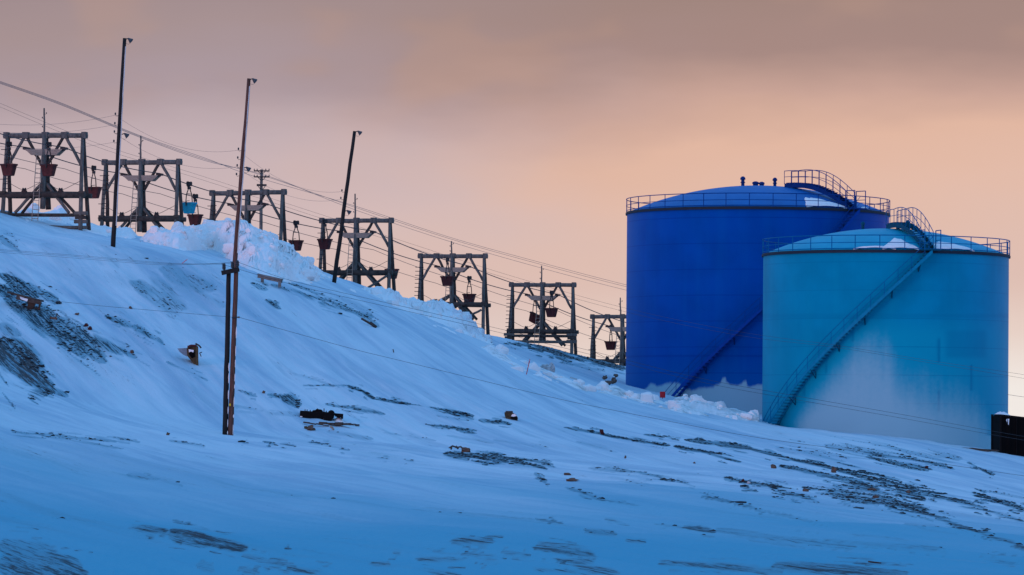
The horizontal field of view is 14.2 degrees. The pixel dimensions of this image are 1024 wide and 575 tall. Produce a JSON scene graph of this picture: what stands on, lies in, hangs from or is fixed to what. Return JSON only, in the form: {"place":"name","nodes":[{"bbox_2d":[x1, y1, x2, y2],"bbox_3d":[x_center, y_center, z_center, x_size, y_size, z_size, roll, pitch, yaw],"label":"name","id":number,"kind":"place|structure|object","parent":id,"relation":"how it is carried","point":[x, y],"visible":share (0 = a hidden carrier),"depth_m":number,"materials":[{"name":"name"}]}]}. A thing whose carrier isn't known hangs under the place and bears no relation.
{"place":"outdoors","nodes":[
{"label":"outdoors","id":0,"kind":"place"},
{"bbox_2d":[0,210,1023,574],"bbox_3d":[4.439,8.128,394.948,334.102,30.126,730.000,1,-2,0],"label":"terrain","id":1,"kind":"structure","parent":0,"point":[212,496],"depth_m":197.18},
{"bbox_2d":[7,291,43,309],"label":"wooden stand","id":2,"kind":"object","parent":1,"relation":"on","point":[32,302],"visible":0.98,"depth_m":249.03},
{"bbox_2d":[0,108,91,230],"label":"cableway trestle","id":3,"kind":"object","parent":1,"relation":"on","point":[46,192],"visible":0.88,"depth_m":295.98,"materials":[{"name":"brown wood"}]},
{"bbox_2d":[0,143,608,325],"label":"track cable","id":4,"kind":"object","parent":3,"relation":"on","point":[306,225],"visible":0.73,"depth_m":335.66,"materials":[{"name":"metal"}]},
{"bbox_2d":[0,141,17,175],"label":"ore bucket","id":5,"kind":"object","parent":4,"relation":"hanging from","point":[8,169],"visible":1,"depth_m":293.78,"materials":[{"name":"red metal"}]},
{"bbox_2d":[1,164,617,346],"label":"haul rope","id":6,"kind":"object","parent":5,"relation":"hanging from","point":[314,245],"visible":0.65,"depth_m":341.73,"materials":[{"name":"metal"}]},
{"bbox_2d":[604,325,617,349],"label":"ore bucket","id":7,"kind":"object","parent":6,"relation":"hanging from","point":[610,345],"visible":1,"depth_m":397.70,"materials":[{"name":"red metal"}]},
{"bbox_2d":[88,165,101,198],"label":"ore bucket","id":8,"kind":"object","parent":4,"relation":"hanging from","point":[95,191],"visible":0.93,"depth_m":307.29,"materials":[{"name":"red metal"}]},
{"bbox_2d":[187,194,203,224],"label":"ore bucket","id":9,"kind":"object","parent":4,"relation":"hanging from","point":[195,219],"visible":0.9,"depth_m":321.66,"materials":[{"name":"red metal"}]},
{"bbox_2d":[288,220,303,250],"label":"ore bucket","id":10,"kind":"object","parent":4,"relation":"hanging from","point":[297,244],"visible":0.91,"depth_m":334.02,"materials":[{"name":"red metal"}]},
{"bbox_2d":[462,276,475,301],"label":"ore bucket","id":11,"kind":"object","parent":4,"relation":"hanging from","point":[467,295],"visible":0.91,"depth_m":369.82,"materials":[{"name":"red metal"}]},
{"bbox_2d":[529,295,539,323],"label":"ore bucket","id":12,"kind":"object","parent":4,"relation":"hanging from","point":[533,316],"visible":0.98,"depth_m":381.64,"materials":[{"name":"red metal"}]},
{"bbox_2d":[0,133,625,322],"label":"track cable","id":13,"kind":"object","parent":3,"relation":"on","point":[306,217],"visible":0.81,"depth_m":330.75,"materials":[{"name":"metal"}]},
{"bbox_2d":[40,142,57,175],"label":"ore bucket","id":14,"kind":"object","parent":13,"relation":"hanging from","point":[49,170],"visible":1,"depth_m":293.46,"materials":[{"name":"red metal"}]},
{"bbox_2d":[1,154,624,337],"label":"haul rope","id":15,"kind":"object","parent":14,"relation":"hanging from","point":[308,235],"visible":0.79,"depth_m":330.55,"materials":[{"name":"metal"}]},
{"bbox_2d":[545,290,558,316],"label":"ore bucket","id":16,"kind":"object","parent":15,"relation":"hanging from","point":[551,312],"visible":0.94,"depth_m":378.47,"materials":[{"name":"red metal"}]},
{"bbox_2d":[183,181,196,213],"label":"ore bucket","id":17,"kind":"object","parent":13,"relation":"hanging from","point":[189,207],"visible":0.94,"depth_m":315.61,"materials":[{"name":"paint"}]},
{"bbox_2d":[317,219,332,249],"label":"ore bucket","id":18,"kind":"object","parent":13,"relation":"hanging from","point":[324,244],"visible":1,"depth_m":332.84,"materials":[{"name":"red metal"}]},
{"bbox_2d":[440,258,454,285],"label":"ore bucket","id":19,"kind":"object","parent":13,"relation":"hanging from","point":[447,280],"visible":0.96,"depth_m":357.90,"materials":[{"name":"red metal"}]},
{"bbox_2d":[17,203,137,238],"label":"snow bank","id":20,"kind":"structure","parent":1,"relation":"on","point":[123,232],"depth_m":301.50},
{"bbox_2d":[111,38,132,246],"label":"lamp pole","id":21,"kind":"object","parent":1,"relation":"on","point":[116,185],"visible":0.99,"depth_m":273.31,"materials":[{"name":"paint"}]},
{"bbox_2d":[0,142,112,148],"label":"service wire","id":22,"kind":"object","parent":21,"relation":"attached to","point":[49,148],"visible":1,"depth_m":270.91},
{"bbox_2d":[122,138,231,168],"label":"service wire","id":23,"kind":"object","parent":21,"relation":"attached to","point":[184,165],"visible":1,"depth_m":273.74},
{"bbox_2d":[98,136,185,232],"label":"cableway trestle","id":24,"kind":"object","parent":1,"relation":"on","point":[140,212],"visible":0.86,"depth_m":312.04,"materials":[{"name":"brown wood"}]},
{"bbox_2d":[177,343,201,364],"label":"half buried cart","id":25,"kind":"object","parent":1,"relation":"on","point":[190,352],"visible":1,"depth_m":242.70,"materials":[{"name":"brown wood"}]},
{"bbox_2d":[221,260,239,434],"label":"twin pole","id":26,"kind":"object","parent":1,"relation":"on","point":[228,421],"visible":0.98,"depth_m":218.08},
{"bbox_2d":[0,249,221,264],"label":"overhead wire","id":27,"kind":"object","parent":26,"relation":"attached to","point":[101,257],"visible":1,"depth_m":232.81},
{"bbox_2d":[3,296,224,316],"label":"telephone wire","id":28,"kind":"object","parent":26,"relation":"attached to","point":[109,306],"visible":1,"depth_m":232.94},
{"bbox_2d":[0,252,229,264],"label":"overhead wire","id":29,"kind":"object","parent":26,"relation":"attached to","point":[115,261],"visible":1,"depth_m":232.43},
{"bbox_2d":[9,251,221,263],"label":"overhead wire","id":30,"kind":"object","parent":26,"relation":"attached to","point":[109,259],"visible":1,"depth_m":232.72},
{"bbox_2d":[233,78,256,267],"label":"lamp pole","id":31,"kind":"object","parent":26,"relation":"attached to","point":[239,204],"visible":1,"depth_m":273.87,"materials":[{"name":"paint"}]},
{"bbox_2d":[226,265,1020,439],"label":"overhead wire","id":32,"kind":"object","parent":26,"relation":"attached to","point":[617,361],"visible":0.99,"depth_m":252.32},
{"bbox_2d":[239,262,1018,435],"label":"overhead wire","id":33,"kind":"object","parent":26,"relation":"attached to","point":[616,357],"visible":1,"depth_m":251.97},
{"bbox_2d":[243,318,1021,475],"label":"telephone wire","id":34,"kind":"object","parent":26,"relation":"attached to","point":[625,412],"visible":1,"depth_m":233.97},
{"bbox_2d":[207,189,286,241],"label":"cableway trestle","id":35,"kind":"object","parent":1,"relation":"on","point":[247,208],"visible":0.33,"depth_m":326.06,"materials":[{"name":"black wood"}]},
{"bbox_2d":[254,169,269,230],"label":"power pole","id":36,"kind":"object","parent":1,"relation":"on","point":[261,177],"visible":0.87,"depth_m":430.37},
{"bbox_2d":[0,81,625,289],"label":"power line","id":37,"kind":"object","parent":36,"relation":"attached to","point":[285,185],"visible":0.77,"depth_m":435.81,"materials":[{"name":"grey metal"}]},
{"bbox_2d":[257,274,282,287],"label":"wooden barrier","id":38,"kind":"object","parent":1,"relation":"on","point":[271,279],"visible":0.95,"depth_m":273.55,"materials":[{"name":"grey wood"}]},
{"bbox_2d":[307,425,315,429],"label":"rock","id":39,"kind":"object","parent":1,"relation":"on","point":[310,427],"visible":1,"depth_m":230.07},
{"bbox_2d":[303,421,328,425],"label":"plank","id":40,"kind":"object","parent":1,"relation":"on","point":[315,423],"visible":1,"depth_m":231.78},
{"bbox_2d":[140,218,492,343],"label":"snow bank","id":41,"kind":"structure","parent":1,"relation":"on","point":[270,252],"depth_m":300.32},
{"bbox_2d":[300,408,343,422],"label":"wrecked machine","id":42,"kind":"object","parent":1,"relation":"on","point":[317,413],"visible":0.98,"depth_m":233.99,"materials":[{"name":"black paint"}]},
{"bbox_2d":[319,422,350,425],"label":"plank","id":43,"kind":"object","parent":1,"relation":"on","point":[338,423],"visible":1,"depth_m":232.30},
{"bbox_2d":[332,131,361,282],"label":"lamp pole","id":44,"kind":"object","parent":1,"relation":"on","point":[337,255],"visible":0.97,"depth_m":302.50,"materials":[{"name":"paint"}]},
{"bbox_2d":[318,194,397,290],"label":"cableway trestle","id":45,"kind":"object","parent":1,"relation":"on","point":[354,268],"visible":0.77,"depth_m":338.87,"materials":[{"name":"brown wood"}]},
{"bbox_2d":[361,318,376,327],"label":"branch","id":46,"kind":"object","parent":1,"relation":"on","point":[372,324],"visible":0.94,"depth_m":271.23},
{"bbox_2d":[414,241,490,334],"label":"cableway trestle","id":47,"kind":"object","parent":1,"relation":"on","point":[484,304],"visible":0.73,"depth_m":363.87,"materials":[{"name":"black wood"}]},
{"bbox_2d":[449,445,461,449],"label":"branch","id":48,"kind":"object","parent":1,"relation":"on","point":[450,447],"visible":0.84,"depth_m":224.98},
{"bbox_2d":[461,447,469,452],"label":"rock","id":49,"kind":"object","parent":1,"relation":"on","point":[465,449],"visible":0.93,"depth_m":216.80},
{"bbox_2d":[1,107,1018,377],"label":"telephone line","id":50,"kind":"object","parent":1,"relation":"on","point":[441,257],"visible":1,"depth_m":273.39,"materials":[{"name":"metal"}]},
{"bbox_2d":[504,411,517,419],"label":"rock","id":51,"kind":"object","parent":1,"relation":"on","point":[511,415],"visible":1,"depth_m":245.56,"materials":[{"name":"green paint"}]},
{"bbox_2d":[0,103,1022,374],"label":"telephone line","id":52,"kind":"object","parent":1,"relation":"on","point":[516,277],"visible":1,"depth_m":273.33,"materials":[{"name":"metal"}]},
{"bbox_2d":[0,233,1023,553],"bbox_3d":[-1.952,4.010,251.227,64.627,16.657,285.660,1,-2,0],"label":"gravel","id":53,"kind":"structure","parent":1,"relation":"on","point":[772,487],"depth_m":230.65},
{"bbox_2d":[504,266,578,354],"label":"cableway trestle","id":54,"kind":"object","parent":1,"relation":"on","point":[571,333],"visible":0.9,"depth_m":379.67,"materials":[{"name":"black wood"}]},
{"bbox_2d":[566,478,577,480],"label":"rock","id":55,"kind":"object","parent":1,"relation":"on","point":[571,479],"visible":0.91,"depth_m":170.95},
{"bbox_2d":[588,298,625,365],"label":"cableway trestle","id":56,"kind":"object","parent":1,"relation":"on","point":[621,329],"visible":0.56,"depth_m":396.95,"materials":[{"name":"black wood"}]},
{"bbox_2d":[481,343,759,421],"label":"snow bank","id":57,"kind":"structure","parent":1,"relation":"on","point":[696,404],"depth_m":295.40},
{"bbox_2d":[540,362,554,372],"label":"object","id":58,"kind":"object","parent":57,"relation":"on","point":[550,367],"visible":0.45,"depth_m":300.71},
{"bbox_2d":[660,392,664,398],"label":"red box","id":59,"kind":"object","parent":1,"relation":"on","point":[662,395],"visible":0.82,"depth_m":309.96,"materials":[{"name":"paint"}]},
{"bbox_2d":[626,169,890,413],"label":"storage tank","id":60,"kind":"object","parent":1,"relation":"on","point":[694,257],"visible":0.66,"depth_m":321.22,"materials":[{"name":"blue metal"}]},
{"bbox_2d":[762,207,1010,448],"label":"storage tank","id":61,"kind":"object","parent":1,"relation":"on","point":[907,289],"visible":0.93,"depth_m":294.75,"materials":[{"name":"blue metal"}]},
{"bbox_2d":[961,447,999,451],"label":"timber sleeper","id":62,"kind":"object","parent":1,"relation":"on","point":[989,450],"visible":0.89,"depth_m":287.85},
{"bbox_2d":[991,412,1023,456],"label":"shipping container","id":63,"kind":"object","parent":1,"relation":"on","point":[1004,423],"visible":0.88,"depth_m":288.08,"materials":[{"name":"black metal"}]},
{"bbox_2d":[0,0,1023,416],"label":"sky","id":64,"kind":"structure","parent":0,"point":[526,129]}
]}

